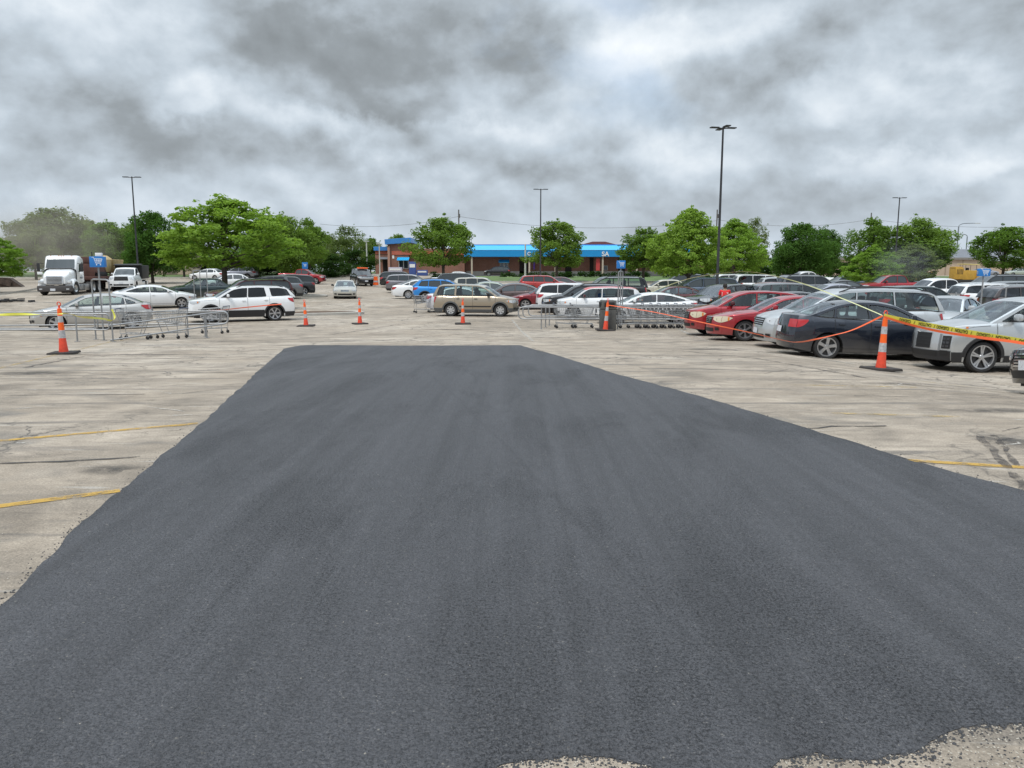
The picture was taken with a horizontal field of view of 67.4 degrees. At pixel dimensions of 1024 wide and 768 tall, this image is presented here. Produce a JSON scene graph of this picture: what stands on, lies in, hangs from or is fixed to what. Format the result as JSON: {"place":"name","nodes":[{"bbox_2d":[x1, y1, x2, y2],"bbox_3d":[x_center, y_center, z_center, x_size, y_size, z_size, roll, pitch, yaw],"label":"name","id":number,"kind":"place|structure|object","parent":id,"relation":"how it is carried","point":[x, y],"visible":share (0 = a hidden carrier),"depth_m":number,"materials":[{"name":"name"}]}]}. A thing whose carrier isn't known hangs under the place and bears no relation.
{"place":"outdoors","nodes":[
{"label":"outdoors","id":0,"kind":"place"},
{"bbox_2d":[0,273,329,277],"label":"lawn","id":1,"kind":"structure","parent":0,"point":[30,275],"depth_m":114.72,"materials":[{"name":"green plant"}]},
{"bbox_2d":[0,218,49,276],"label":"tree","id":2,"kind":"object","parent":1,"relation":"on","point":[11,230],"visible":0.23,"depth_m":109.45,"materials":[{"name":"green plant"}]},
{"bbox_2d":[10,206,108,256],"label":"tree","id":3,"kind":"object","parent":1,"relation":"on","point":[64,233],"visible":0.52,"depth_m":114.36,"materials":[{"name":"green plant"}]},
{"bbox_2d":[325,224,373,263],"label":"tree","id":4,"kind":"object","parent":1,"relation":"on","point":[343,244],"visible":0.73,"depth_m":124.86,"materials":[{"name":"green plant"}]},
{"bbox_2d":[0,271,1023,767],"bbox_3d":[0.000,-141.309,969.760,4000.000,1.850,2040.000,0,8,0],"label":"ground","id":5,"kind":"structure","parent":0,"point":[920,429],"depth_m":11.49,"materials":[{"name":"concrete"}]},
{"bbox_2d":[0,238,31,277],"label":"tree","id":6,"kind":"object","parent":5,"relation":"on","point":[9,262],"visible":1,"depth_m":61.39,"materials":[{"name":"green plant"}]},
{"bbox_2d":[0,227,64,279],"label":"tree","id":7,"kind":"object","parent":5,"relation":"on","point":[24,240],"visible":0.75,"depth_m":97.89,"materials":[{"name":"green plant"}]},
{"bbox_2d":[0,313,109,341],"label":"cart corral","id":8,"kind":"object","parent":5,"relation":"on","point":[76,329],"visible":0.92,"depth_m":24.52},
{"bbox_2d":[0,489,119,507],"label":"painted line","id":9,"kind":"object","parent":5,"relation":"on","point":[39,500],"visible":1,"depth_m":5.46,"materials":[{"name":"yellow paint"}]},
{"bbox_2d":[46,302,80,354],"bbox_3d":[-10.905,-1.358,18.579,0.595,1.266,0.565,-3,9,-11],"label":"traffic cone","id":10,"kind":"object","parent":5,"relation":"on","point":[63,348],"visible":0.99,"depth_m":18.54,"materials":[{"name":"plastic"}]},
{"bbox_2d":[36,255,100,294],"bbox_3d":[-34.361,-8.509,59.758,3.160,3.000,7.330,-2,9,-12],"label":"semi truck","id":11,"kind":"object","parent":5,"relation":"on","point":[65,273],"visible":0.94,"depth_m":57.52,"materials":[{"name":"white paint"}]},
{"bbox_2d":[29,293,153,328],"bbox_3d":[-17.352,-3.021,31.799,4.554,1.455,2.143,-4,9,-28],"label":"sedan","id":12,"kind":"object","parent":5,"relation":"on","point":[136,304],"visible":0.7,"depth_m":31.21,"materials":[{"name":"silver paint"}]},
{"bbox_2d":[1,423,192,440],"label":"painted line","id":13,"kind":"object","parent":5,"relation":"on","point":[89,432],"visible":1,"depth_m":7.81,"materials":[{"name":"yellow paint"}]},
{"bbox_2d":[78,219,131,275],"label":"tree","id":14,"kind":"object","parent":5,"relation":"on","point":[103,246],"visible":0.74,"depth_m":97.15,"materials":[{"name":"green plant"}]},
{"bbox_2d":[83,264,126,288],"bbox_3d":[-35.767,-9.215,66.343,2.450,2.250,11.000,-2,9,-12],"label":"flatbed trailer","id":15,"kind":"object","parent":5,"relation":"on","point":[89,273],"visible":0.29,"depth_m":61.68,"materials":[{"name":"brown metal"}]},
{"bbox_2d":[81,252,110,275],"bbox_3d":[-35.458,-10.088,64.742,2.100,1.990,3.967,-2,9,-12],"label":"milling machine","id":16,"kind":"object","parent":15,"relation":"on","point":[104,271],"visible":0.34,"depth_m":64.37,"materials":[{"name":"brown metal"}]},
{"bbox_2d":[0,279,228,341],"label":"cart corral","id":17,"kind":"object","parent":5,"relation":"on","point":[205,323],"visible":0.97,"depth_m":26.85,"materials":[{"name":"metal"}]},
{"bbox_2d":[89,253,106,278],"bbox_3d":[-13.313,-3.780,24.711,0.444,0.866,0.246,-2,9,-12],"label":"cart return sign","id":18,"kind":"object","parent":17,"relation":"on","point":[97,260],"visible":1,"depth_m":24.59,"materials":[{"name":"blue"}]},
{"bbox_2d":[109,264,148,290],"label":"dump truck","id":19,"kind":"object","parent":5,"relation":"on","point":[123,276],"visible":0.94,"depth_m":65.17,"materials":[{"name":"white paint"}]},
{"bbox_2d":[115,308,152,339],"bbox_3d":[-12.558,-2.008,25.574,1.030,1.046,0.568,-1,8,-8],"label":"shopping cart","id":20,"kind":"object","parent":5,"relation":"on","point":[137,318],"visible":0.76,"depth_m":25.50,"materials":[{"name":"grey"}]},
{"bbox_2d":[111,284,196,307],"bbox_3d":[-21.992,-5.415,47.289,4.827,1.416,2.146,-5,12,-26],"label":"sedan","id":21,"kind":"object","parent":5,"relation":"on","point":[169,296],"visible":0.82,"depth_m":46.69,"materials":[{"name":"white paint"}]},
{"bbox_2d":[120,209,194,282],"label":"tree","id":22,"kind":"object","parent":5,"relation":"on","point":[146,239],"visible":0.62,"depth_m":80.95,"materials":[{"name":"green plant"}]},
{"bbox_2d":[152,307,188,338],"bbox_3d":[-11.621,-2.078,26.171,1.030,1.046,0.568,1,8,8],"label":"shopping cart","id":23,"kind":"object","parent":5,"relation":"on","point":[172,322],"visible":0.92,"depth_m":26.05,"materials":[{"name":"grey"}]},
{"bbox_2d":[165,278,230,296],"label":"sedan","id":24,"kind":"object","parent":5,"relation":"on","point":[218,285],"visible":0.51,"depth_m":53.51,"materials":[{"name":"green paint"}]},
{"bbox_2d":[189,269,228,278],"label":"sedan","id":25,"kind":"object","parent":5,"relation":"on","point":[213,273],"visible":0.61,"depth_m":94.21,"materials":[{"name":"white paint"}]},
{"bbox_2d":[198,305,229,333],"bbox_3d":[-11.296,-2.449,29.151,1.030,1.046,0.568,1,8,4],"label":"shopping cart","id":26,"kind":"object","parent":5,"relation":"on","point":[221,327],"visible":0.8,"depth_m":29.06,"materials":[{"name":"grey"}]},
{"bbox_2d":[150,193,306,283],"bbox_3d":[-21.814,-10.768,59.486,11.505,7.781,11.395,-2,9,-13],"label":"tree","id":27,"kind":"object","parent":5,"relation":"on","point":[220,225],"visible":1,"depth_m":57.23,"materials":[{"name":"green plant"}]},
{"bbox_2d":[186,284,294,322],"bbox_3d":[-12.967,-3.899,36.832,4.980,1.726,2.229,-4,9,-27],"label":"suv","id":28,"kind":"object","parent":5,"relation":"on","point":[244,295],"visible":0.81,"depth_m":36.22,"materials":[{"name":"white paint"}]},
{"bbox_2d":[204,278,292,296],"bbox_3d":[-15.784,-5.408,46.140,5.189,1.886,2.327,-5,11,-27],"label":"suv","id":29,"kind":"object","parent":5,"relation":"on","point":[278,282],"visible":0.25,"depth_m":45.63,"materials":[{"name":"black paint"}]},
{"bbox_2d":[256,275,303,297],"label":"suv","id":30,"kind":"object","parent":5,"relation":"on","point":[297,283],"visible":0.25,"depth_m":56.73,"materials":[{"name":"grey paint"}]},
{"bbox_2d":[248,211,328,272],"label":"tree","id":31,"kind":"object","parent":5,"relation":"on","point":[289,262],"visible":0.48,"depth_m":90.00,"materials":[{"name":"green plant"}]},
{"bbox_2d":[280,274,315,293],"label":"suv","id":32,"kind":"object","parent":5,"relation":"on","point":[308,281],"visible":0.26,"depth_m":63.04,"materials":[{"name":"grey paint"}]},
{"bbox_2d":[278,269,325,283],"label":"pickup truck","id":33,"kind":"object","parent":5,"relation":"on","point":[319,278],"visible":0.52,"depth_m":83.41,"materials":[{"name":"red paint"}]},
{"bbox_2d":[295,217,330,269],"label":"tree","id":34,"kind":"object","parent":5,"relation":"on","point":[307,223],"visible":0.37,"depth_m":101.65,"materials":[{"name":"green plant"}]},
{"bbox_2d":[294,310,363,315],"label":"kerb island","id":35,"kind":"structure","parent":5,"relation":"on","point":[319,313],"depth_m":41.71,"materials":[{"name":"concrete"}]},
{"bbox_2d":[316,253,352,277],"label":"bush","id":36,"kind":"object","parent":5,"relation":"on","point":[328,266],"visible":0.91,"depth_m":109.75,"materials":[{"name":"green plant"}]},
{"bbox_2d":[331,280,358,298],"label":"sedan","id":37,"kind":"object","parent":5,"relation":"on","point":[344,288],"visible":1,"depth_m":58.77,"materials":[{"name":"beige paint"}]},
{"bbox_2d":[335,249,381,275],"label":"bush","id":38,"kind":"object","parent":5,"relation":"on","point":[352,254],"visible":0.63,"depth_m":115.97,"materials":[{"name":"green plant"}]},
{"bbox_2d":[350,267,373,285],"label":"suv","id":39,"kind":"object","parent":5,"relation":"on","point":[360,275],"visible":0.94,"depth_m":84.02,"materials":[{"name":"black paint"}]},
{"bbox_2d":[385,274,421,290],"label":"suv","id":40,"kind":"object","parent":5,"relation":"on","point":[392,280],"visible":0.31,"depth_m":70.38,"materials":[{"name":"grey paint"}]},
{"bbox_2d":[391,279,420,298],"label":"sedan","id":41,"kind":"object","parent":5,"relation":"on","point":[405,289],"visible":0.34,"depth_m":58.55,"materials":[{"name":"white paint"}]},
{"bbox_2d":[412,278,464,301],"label":"suv","id":42,"kind":"object","parent":5,"relation":"on","point":[423,287],"visible":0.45,"depth_m":53.64,"materials":[{"name":"blue paint"}]},
{"bbox_2d":[426,287,489,312],"bbox_3d":[-2.665,-4.906,44.470,4.677,1.455,2.144,1,9,4],"label":"sedan","id":43,"kind":"object","parent":5,"relation":"on","point":[465,291],"visible":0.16,"depth_m":43.77,"materials":[{"name":"paint"}]},
{"bbox_2d":[454,277,490,286],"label":"suv","id":44,"kind":"object","parent":5,"relation":"on","point":[467,280],"visible":0.15,"depth_m":60.58,"materials":[{"name":"beige paint"}]},
{"bbox_2d":[433,284,518,316],"bbox_3d":[-1.925,-4.495,41.005,4.606,1.687,2.118,1,8,7],"label":"suv","id":45,"kind":"object","parent":5,"relation":"on","point":[499,305],"visible":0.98,"depth_m":40.25,"materials":[{"name":"beige paint"}]},
{"bbox_2d":[482,283,536,296],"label":"sedan","id":46,"kind":"object","parent":5,"relation":"on","point":[511,289],"visible":0.36,"depth_m":49.39,"materials":[{"name":"brown paint"}]},
{"bbox_2d":[0,345,1023,767],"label":"asphalt patch","id":47,"kind":"object","parent":5,"relation":"on","point":[394,557],"visible":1,"depth_m":3.92,"materials":[{"name":"asphalt"}]},
{"bbox_2d":[0,367,1023,767],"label":"asphalt crumbs","id":48,"kind":"object","parent":47,"relation":"on","point":[882,759],"visible":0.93,"depth_m":2.58,"materials":[{"name":"asphalt"}]},
{"bbox_2d":[1,237,1023,273],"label":"treeline","id":49,"kind":"object","parent":5,"relation":"on","point":[32,267],"visible":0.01,"depth_m":223.44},
{"bbox_2d":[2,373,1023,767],"bbox_3d":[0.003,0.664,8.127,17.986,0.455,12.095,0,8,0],"label":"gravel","id":50,"kind":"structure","parent":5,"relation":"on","point":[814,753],"depth_m":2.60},
{"bbox_2d":[511,289,536,309],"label":"sedan","id":51,"kind":"object","parent":5,"relation":"on","point":[525,299],"visible":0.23,"depth_m":46.25,"materials":[{"name":"red paint"}]},
{"bbox_2d":[374,238,708,275],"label":"shop building","id":52,"kind":"structure","parent":5,"relation":"on","point":[602,257],"depth_m":138.68,"materials":[{"name":"blue brick"}]},
{"bbox_2d":[519,275,567,287],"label":"suv","id":53,"kind":"object","parent":5,"relation":"on","point":[536,281],"visible":0.43,"depth_m":67.47,"materials":[{"name":"red paint"}]},
{"bbox_2d":[534,283,581,312],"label":"suv","id":54,"kind":"object","parent":5,"relation":"on","point":[545,290],"visible":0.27,"depth_m":43.27,"materials":[{"name":"white paint"}]},
{"bbox_2d":[541,283,629,314],"bbox_3d":[3.916,-4.513,40.999,4.740,1.725,2.184,0,8,2],"label":"suv","id":55,"kind":"object","parent":5,"relation":"on","point":[569,292],"visible":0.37,"depth_m":40.18,"materials":[{"name":"black paint"}]},
{"bbox_2d":[555,286,640,316],"bbox_3d":[4.271,-4.012,37.939,4.236,1.627,2.158,0,8,2],"label":"suv","id":56,"kind":"object","parent":5,"relation":"on","point":[576,298],"visible":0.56,"depth_m":37.12,"materials":[{"name":"white paint"}]},
{"bbox_2d":[599,300,616,329],"bbox_3d":[3.886,-2.805,31.193,0.664,1.200,0.664,-1,8,-4],"label":"trash bin","id":57,"kind":"object","parent":5,"relation":"on","point":[612,315],"visible":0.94,"depth_m":30.91,"materials":[{"name":"black"}]},
{"bbox_2d":[518,270,706,329],"bbox_3d":[4.429,-3.589,32.427,8.269,2.396,2.481,0,8,3],"label":"cart corral","id":58,"kind":"object","parent":5,"relation":"on","point":[592,317],"visible":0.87,"depth_m":32.40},
{"bbox_2d":[592,276,647,292],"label":"suv","id":59,"kind":"object","parent":5,"relation":"on","point":[640,288],"visible":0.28,"depth_m":50.18,"materials":[{"name":"black paint"}]},
{"bbox_2d":[595,292,697,323],"bbox_3d":[6.160,-3.500,35.185,4.727,1.416,2.145,0,8,0],"label":"sedan","id":60,"kind":"object","parent":5,"relation":"on","point":[647,297],"visible":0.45,"depth_m":34.43,"materials":[{"name":"white paint"}]},
{"bbox_2d":[615,226,680,280],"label":"tree","id":61,"kind":"object","parent":5,"relation":"on","point":[635,246],"visible":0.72,"depth_m":96.36,"materials":[{"name":"green plant"}]},
{"bbox_2d":[644,279,681,291],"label":"sedan","id":62,"kind":"object","parent":5,"relation":"on","point":[655,285],"visible":0.33,"depth_m":61.67,"materials":[{"name":"beige paint"}]},
{"bbox_2d":[640,285,698,300],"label":"sedan","id":63,"kind":"object","parent":5,"relation":"on","point":[690,291],"visible":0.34,"depth_m":45.40,"materials":[{"name":"grey paint"}]},
{"bbox_2d":[641,205,741,279],"bbox_3d":[13.168,-9.515,56.020,6.535,6.938,7.044,7,11,39],"label":"tree","id":64,"kind":"object","parent":5,"relation":"on","point":[690,232],"visible":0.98,"depth_m":55.06,"materials":[{"name":"green plant"}]},
{"bbox_2d":[664,277,738,292],"bbox_3d":[13.187,-6.578,53.517,5.159,1.747,2.310,0,9,2],"label":"minivan","id":65,"kind":"object","parent":5,"relation":"on","point":[699,283],"visible":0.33,"depth_m":52.62,"materials":[{"name":"blue paint"}]},
{"bbox_2d":[710,125,736,283],"bbox_3d":[13.510,-10.788,49.962,1.438,11.435,1.438,6,10,36],"label":"light pole","id":66,"kind":"object","parent":5,"relation":"on","point":[719,217],"visible":0.74,"depth_m":49.75,"materials":[{"name":"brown metal"}]},
{"bbox_2d":[686,284,760,304],"bbox_3d":[11.241,-4.495,41.011,4.740,1.687,2.184,-6,10,-34],"label":"suv","id":67,"kind":"object","parent":5,"relation":"on","point":[707,294],"visible":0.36,"depth_m":40.67,"materials":[{"name":"black paint"}]},
{"bbox_2d":[700,218,772,273],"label":"tree","id":68,"kind":"object","parent":5,"relation":"on","point":[741,243],"visible":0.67,"depth_m":71.48,"materials":[{"name":"green plant"}]},
{"bbox_2d":[684,290,808,335],"bbox_3d":[8.624,-2.612,28.156,4.549,1.627,2.095,0,7,0],"label":"suv","id":69,"kind":"object","parent":5,"relation":"on","point":[701,313],"visible":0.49,"depth_m":27.48,"materials":[{"name":"red paint"}]},
{"bbox_2d":[733,274,774,284],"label":"suv","id":70,"kind":"object","parent":5,"relation":"on","point":[750,279],"visible":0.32,"depth_m":59.61,"materials":[{"name":"white paint"}]},
{"bbox_2d":[706,295,823,340],"bbox_3d":[8.982,-2.198,25.390,5.071,1.470,2.198,0,7,0],"label":"sedan","id":71,"kind":"object","parent":5,"relation":"on","point":[742,319],"visible":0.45,"depth_m":24.64,"materials":[{"name":"red paint"}]},
{"bbox_2d":[752,282,801,293],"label":"suv","id":72,"kind":"object","parent":5,"relation":"on","point":[776,288],"visible":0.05,"depth_m":44.80,"materials":[{"name":"red paint"}]},
{"bbox_2d":[748,283,843,299],"bbox_3d":[15.177,-4.553,41.196,5.159,1.747,2.310,0,8,-3],"label":"minivan","id":73,"kind":"object","parent":5,"relation":"on","point":[805,288],"visible":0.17,"depth_m":40.56,"materials":[{"name":"grey paint"}]},
{"bbox_2d":[775,274,831,286],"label":"suv","id":74,"kind":"object","parent":5,"relation":"on","point":[814,280],"visible":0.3,"depth_m":54.56,"materials":[{"name":"grey paint"}]},
{"bbox_2d":[768,222,845,276],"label":"tree","id":75,"kind":"object","parent":5,"relation":"on","point":[798,254],"visible":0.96,"depth_m":88.72,"materials":[{"name":"green plant"}]},
{"bbox_2d":[808,225,847,276],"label":"tree","id":76,"kind":"object","parent":5,"relation":"on","point":[839,240],"visible":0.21,"depth_m":97.65,"materials":[{"name":"green plant"}]},
{"bbox_2d":[809,283,866,306],"bbox_3d":[20.481,-5.765,49.592,4.677,1.455,2.144,0,10,-1],"label":"sedan","id":77,"kind":"object","parent":5,"relation":"on","point":[844,296],"visible":0.17,"depth_m":48.84,"materials":[{"name":"silver paint"}]},
{"bbox_2d":[752,286,944,344],"bbox_3d":[9.671,-1.945,22.374,5.159,1.785,2.310,0,8,0],"label":"minivan","id":78,"kind":"object","parent":5,"relation":"on","point":[765,323],"visible":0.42,"depth_m":21.83,"materials":[{"name":"silver paint"}]},
{"bbox_2d":[775,299,929,359],"bbox_3d":[9.265,-1.428,19.923,4.627,1.495,2.146,2,8,3],"label":"sedan","id":79,"kind":"object","parent":5,"relation":"on","point":[798,325],"visible":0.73,"depth_m":19.18,"materials":[{"name":"blue paint"}]},
{"bbox_2d":[838,244,905,281],"bbox_3d":[30.474,-9.689,65.475,5.223,4.380,5.273,-3,9,-21],"label":"tree","id":80,"kind":"object","parent":5,"relation":"on","point":[870,264],"visible":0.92,"depth_m":64.74,"materials":[{"name":"green plant"}]},
{"bbox_2d":[859,310,902,371],"bbox_3d":[7.739,-0.911,16.008,0.615,1.246,0.584,-1,8,-14],"label":"traffic cone","id":81,"kind":"object","parent":5,"relation":"on","point":[881,362],"visible":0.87,"depth_m":15.96,"materials":[{"name":"plastic"}]},
{"bbox_2d":[608,305,882,342],"bbox_3d":[5.531,-2.025,21.986,1.204,0.846,16.838,-1,8,-8],"label":"barrier tape","id":82,"kind":"object","parent":81,"relation":"attached to","point":[764,335],"visible":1,"depth_m":18.99,"materials":[{"name":"orange"}]},
{"bbox_2d":[883,314,1023,341],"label":"caution tape","id":83,"kind":"object","parent":81,"relation":"attached to","point":[946,328],"visible":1,"depth_m":12.33,"materials":[{"name":"yellow"}]},
{"bbox_2d":[884,316,1023,344],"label":"barrier tape","id":84,"kind":"object","parent":81,"relation":"attached to","point":[968,335],"visible":1,"depth_m":12.12,"materials":[{"name":"orange"}]},
{"bbox_2d":[859,275,916,295],"bbox_3d":[30.391,-7.828,61.431,5.634,1.826,2.308,0,9,0],"label":"pickup truck","id":85,"kind":"object","parent":5,"relation":"on","point":[889,280],"visible":0.38,"depth_m":60.52,"materials":[{"name":"red paint"}]},
{"bbox_2d":[864,243,946,281],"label":"tree","id":86,"kind":"object","parent":5,"relation":"on","point":[920,258],"visible":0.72,"depth_m":67.90,"materials":[{"name":"green plant"}]},
{"bbox_2d":[866,285,950,307],"bbox_3d":[19.525,-3.868,36.749,4.740,1.687,2.185,0,8,0],"label":"suv","id":87,"kind":"object","parent":5,"relation":"on","point":[900,299],"visible":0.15,"depth_m":36.01,"materials":[{"name":"grey paint"}]},
{"bbox_2d":[818,249,1023,275],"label":"store building","id":88,"kind":"structure","parent":5,"relation":"on","point":[962,256],"depth_m":156.24,"materials":[{"name":"grey"}]},
{"bbox_2d":[891,278,957,295],"bbox_3d":[26.978,-5.779,48.575,5.634,1.826,2.308,0,10,0],"label":"car","id":89,"kind":"object","parent":5,"relation":"on","point":[945,284],"visible":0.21,"depth_m":47.66,"materials":[{"name":"white paint"}]},
{"bbox_2d":[904,296,985,319],"bbox_3d":[14.697,-2.281,26.164,2.144,1.455,4.678,6,9,44],"label":"sedan","id":90,"kind":"object","parent":5,"relation":"on","point":[953,306],"visible":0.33,"depth_m":25.91,"materials":[{"name":"silver paint"}]},
{"bbox_2d":[949,264,979,283],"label":"paving machine","id":91,"kind":"object","parent":5,"relation":"on","point":[961,275],"visible":0.8,"depth_m":90.36,"materials":[{"name":"yellow"}]},
{"bbox_2d":[911,459,1023,467],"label":"painted line","id":92,"kind":"object","parent":5,"relation":"on","point":[976,464],"visible":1,"depth_m":6.53,"materials":[{"name":"yellow paint"}]},
{"bbox_2d":[911,297,1023,372],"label":"suv","id":93,"kind":"object","parent":5,"relation":"on","point":[976,355],"visible":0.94,"depth_m":16.59,"materials":[{"name":"silver paint"}]},
{"bbox_2d":[947,282,1006,299],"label":"suv","id":94,"kind":"object","parent":5,"relation":"on","point":[971,289],"visible":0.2,"depth_m":42.40,"materials":[{"name":"white paint"}]},
{"bbox_2d":[965,274,1023,283],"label":"suv","id":95,"kind":"object","parent":5,"relation":"on","point":[1003,277],"visible":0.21,"depth_m":55.58,"materials":[{"name":"grey paint"}]},
{"bbox_2d":[966,223,1023,273],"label":"tree","id":96,"kind":"object","parent":5,"relation":"on","point":[1006,244],"visible":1,"depth_m":97.83,"materials":[{"name":"green plant"}]},
{"bbox_2d":[976,284,1023,318],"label":"suv","id":97,"kind":"object","parent":5,"relation":"on","point":[992,292],"visible":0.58,"depth_m":36.23,"materials":[{"name":"grey paint"}]},
{"bbox_2d":[1009,347,1023,385],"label":"sedan","id":98,"kind":"object","parent":5,"relation":"on","point":[1016,359],"visible":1,"depth_m":11.79,"materials":[{"name":"black paint"}]},
{"bbox_2d":[0,0,1023,270],"label":"sky","id":99,"kind":"structure","parent":0,"point":[385,114],"materials":[{"name":"grey"}]},
{"bbox_2d":[475,276,948,280],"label":"lawn","id":100,"kind":"structure","parent":0,"point":[574,278],"depth_m":113.73,"materials":[{"name":"green plant"}]},
{"bbox_2d":[397,213,475,273],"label":"tree","id":101,"kind":"object","parent":100,"relation":"on","point":[439,234],"visible":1,"depth_m":100.63,"materials":[{"name":"green plant"}]},
{"bbox_2d":[519,218,586,276],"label":"tree","id":102,"kind":"object","parent":100,"relation":"on","point":[562,244],"visible":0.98,"depth_m":101.16,"materials":[{"name":"green plant"}]},
{"bbox_2d":[577,270,650,276],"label":"hedge","id":103,"kind":"object","parent":100,"relation":"on","point":[597,273],"visible":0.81,"depth_m":119.52,"materials":[{"name":"green plant"}]},
{"bbox_2d":[740,217,771,267],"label":"tree","id":104,"kind":"object","parent":100,"relation":"on","point":[755,222],"visible":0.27,"depth_m":102.71,"materials":[{"name":"green plant"}]},
{"bbox_2d":[842,216,902,262],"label":"tree","id":105,"kind":"object","parent":100,"relation":"on","point":[878,234],"visible":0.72,"depth_m":109.29,"materials":[{"name":"green plant"}]},
{"bbox_2d":[883,214,962,270],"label":"tree","id":106,"kind":"object","parent":100,"relation":"on","point":[931,237],"visible":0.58,"depth_m":107.15,"materials":[{"name":"green plant"}]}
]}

